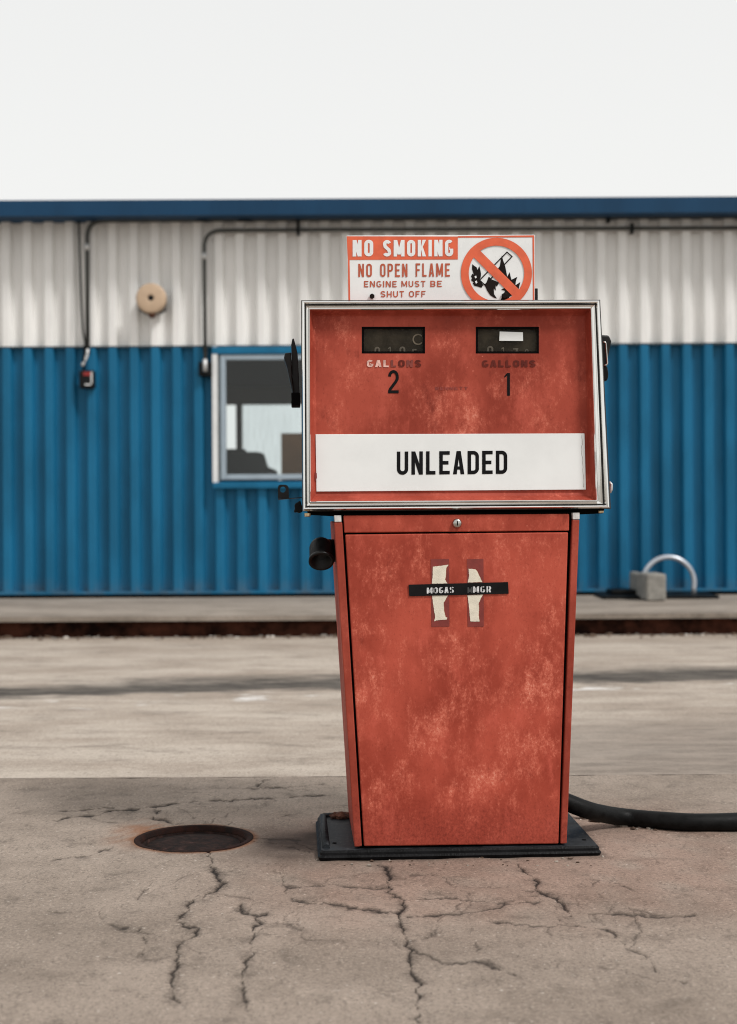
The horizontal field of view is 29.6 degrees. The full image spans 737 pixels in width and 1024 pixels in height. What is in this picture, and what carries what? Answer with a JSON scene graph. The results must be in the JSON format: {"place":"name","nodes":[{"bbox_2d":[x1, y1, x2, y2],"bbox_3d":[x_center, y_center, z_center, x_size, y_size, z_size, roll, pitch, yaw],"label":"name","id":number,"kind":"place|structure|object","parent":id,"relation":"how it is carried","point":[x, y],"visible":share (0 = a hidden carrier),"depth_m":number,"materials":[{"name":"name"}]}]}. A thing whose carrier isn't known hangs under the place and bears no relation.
{"place":"outdoors","nodes":[
{"label":"outdoors","id":0,"kind":"place"},
{"bbox_2d":[222,449,277,480],"bbox_3d":[-1.092,-0.370,12.825,0.567,0.411,0.250,0,0,0],"label":"office machine","id":1,"kind":"object","parent":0,"point":[241,461],"visible":0.57,"depth_m":12.70,"materials":[{"name":"plastic"}]},
{"bbox_2d":[281,433,301,473],"bbox_3d":[-0.513,-0.441,12.809,0.550,0.545,0.382,0,0,0],"label":"cardboard box","id":2,"kind":"object","parent":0,"point":[291,453],"visible":0.12,"depth_m":12.62,"materials":[{"name":"brown cardboard"}]},
{"bbox_2d":[0,774,736,1023],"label":"concrete apron","id":3,"kind":"object","parent":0,"point":[105,918],"visible":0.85,"depth_m":2.92,"materials":[{"name":"grey concrete"}]},
{"bbox_2d":[134,825,252,852],"bbox_3d":[-0.456,0.865,3.648,0.310,0.029,0.310,0,0,0],"label":"manhole cover","id":4,"kind":"object","parent":3,"relation":"on","point":[200,838],"visible":0.79,"depth_m":3.69,"materials":[{"name":"metal"}]},
{"bbox_2d":[278,300,612,860],"bbox_3d":[0.193,0.163,3.620,0.849,1.372,0.408,0,0,-3],"label":"fuel pump","id":5,"kind":"object","parent":3,"relation":"on","point":[456,482],"visible":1,"depth_m":3.44,"materials":[{"name":"metal"}]},
{"bbox_2d":[362,327,424,353],"bbox_3d":[0.061,-0.421,3.463,0.163,0.079,0.022,0,0,-3],"label":"register window","id":6,"kind":"structure","parent":5,"relation":"in","point":[375,340],"depth_m":3.47,"materials":[{"name":"black glass"}]},
{"bbox_2d":[346,235,537,299],"bbox_3d":[0.187,-0.603,3.503,0.483,0.187,0.031,0,0,-6],"label":"warning sign","id":7,"kind":"object","parent":5,"relation":"attached to","point":[440,267],"visible":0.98,"depth_m":3.50,"materials":[{"name":"white metal"}]},
{"bbox_2d":[345,532,567,845],"bbox_3d":[0.219,0.436,3.445,0.551,0.770,0.028,0,0,-3],"label":"door","id":8,"kind":"structure","parent":5,"relation":"in","point":[458,639],"depth_m":3.44,"materials":[{"name":"red paint"}]},
{"bbox_2d":[476,327,538,353],"bbox_3d":[0.344,-0.424,3.478,0.164,0.077,0.022,0,0,-3],"label":"register window","id":9,"kind":"structure","parent":5,"relation":"in","point":[489,340],"depth_m":3.49,"materials":[{"name":"black glass"}]},
{"bbox_2d":[568,794,736,830],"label":"fuel hose","id":10,"kind":"object","parent":3,"relation":"on","point":[589,810],"visible":0.94,"depth_m":3.69,"materials":[{"name":"black rubber"}]},
{"bbox_2d":[0,634,736,777],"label":"driveway","id":11,"kind":"structure","parent":0,"point":[133,707],"depth_m":6.30,"materials":[{"name":"concrete"}]},
{"bbox_2d":[0,594,736,637],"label":"sidewalk","id":12,"kind":"structure","parent":0,"point":[164,617],"depth_m":9.91,"materials":[{"name":"concrete"}]},
{"bbox_2d":[0,196,736,597],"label":"metal building","id":13,"kind":"structure","parent":12,"relation":"on","point":[112,484],"depth_m":12.02,"materials":[{"name":"blue metal"}]},
{"bbox_2d":[78,221,85,369],"bbox_3d":[-2.449,-1.858,11.935,0.052,1.360,0.114,0,0,-20],"label":"power cord","id":14,"kind":"object","parent":13,"relation":"attached to","point":[81,305],"visible":0.98,"depth_m":11.92,"materials":[{"name":"black rubber"}]},
{"bbox_2d":[81,349,88,365],"bbox_3d":[-2.422,-1.319,11.937,0.074,0.152,0.031,0,0,-25],"label":"flexible pipe","id":15,"kind":"object","parent":13,"relation":"attached to","point":[86,356],"visible":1,"depth_m":11.93,"materials":[{"name":"silver metal"}]},
{"bbox_2d":[79,370,95,388],"bbox_3d":[-2.408,-1.134,11.958,0.133,0.156,0.084,0,0,0],"label":"switch box","id":16,"kind":"object","parent":13,"relation":"attached to","point":[87,379],"visible":1,"depth_m":11.92,"materials":[{"name":"black plastic"}]},
{"bbox_2d":[136,283,166,317],"bbox_3d":[-1.846,-1.795,11.915,0.258,0.296,0.170,0,0,0],"label":"alarm bell","id":17,"kind":"object","parent":13,"relation":"attached to","point":[151,299],"visible":1,"depth_m":11.84,"materials":[{"name":"beige ceramic"}]},
{"bbox_2d":[199,359,211,376],"bbox_3d":[-1.400,-1.234,11.969,0.110,0.142,0.123,0,0,0],"label":"junction box","id":18,"kind":"object","parent":13,"relation":"attached to","point":[205,368],"visible":1,"depth_m":11.95,"materials":[{"name":"metal"}]},
{"bbox_2d":[212,346,301,488],"bbox_3d":[-0.678,-0.815,12.000,1.324,1.218,0.100,0,0,0],"label":"window","id":19,"kind":"structure","parent":13,"relation":"in","point":[220,355],"depth_m":11.98,"materials":[{"name":"blue paint"}]},
{"bbox_2d":[84,217,736,354],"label":"conduit","id":20,"kind":"object","parent":13,"relation":"attached to","point":[87,276],"visible":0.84,"depth_m":11.94,"materials":[{"name":"grey metal"}]},
{"bbox_2d":[202,223,736,358],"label":"conduit","id":21,"kind":"object","parent":13,"relation":"attached to","point":[631,228],"visible":1,"depth_m":11.94,"materials":[{"name":"grey metal"}]},
{"bbox_2d":[638,572,665,600],"bbox_3d":[2.300,0.604,11.330,0.159,0.217,0.360,0,0,0],"label":"concrete block","id":22,"kind":"object","parent":12,"relation":"on","point":[651,586],"depth_m":11.15,"materials":[{"name":"grey concrete"}]},
{"bbox_2d":[594,588,718,598],"bbox_3d":[2.398,0.680,11.675,0.950,0.064,0.510,0,0,0],"label":"rubber mat","id":23,"kind":"object","parent":12,"relation":"on","point":[619,593],"visible":0.74,"depth_m":11.54,"materials":[{"name":"black rubber"}]},
{"bbox_2d":[630,571,638,594],"bbox_3d":[2.260,0.610,11.740,0.060,0.206,0.380,0,0,0],"label":"concrete block","id":24,"kind":"object","parent":23,"relation":"on","point":[633,579],"depth_m":11.70,"materials":[{"name":"grey concrete"}]},
{"bbox_2d":[642,555,696,594],"bbox_3d":[2.471,0.516,11.505,0.467,0.332,0.042,0,0,0],"label":"metal hoop","id":25,"kind":"object","parent":23,"relation":"on","point":[652,562],"visible":0.84,"depth_m":11.49,"materials":[{"name":"silver metal"}]},
{"bbox_2d":[0,632,736,640],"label":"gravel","id":26,"kind":"structure","parent":0,"point":[302,636],"depth_m":9.83,"materials":[{"name":"gravel"}]},
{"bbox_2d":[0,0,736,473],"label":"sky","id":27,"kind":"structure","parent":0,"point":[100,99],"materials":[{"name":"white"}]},
{"bbox_2d":[316,817,656,865],"bbox_3d":[0.373,0.844,3.499,0.944,0.020,0.439,0,0,-31],"label":"grit","id":28,"kind":"object","parent":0,"point":[633,828],"visible":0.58,"depth_m":3.42,"materials":[{"name":"stone"}]}
]}

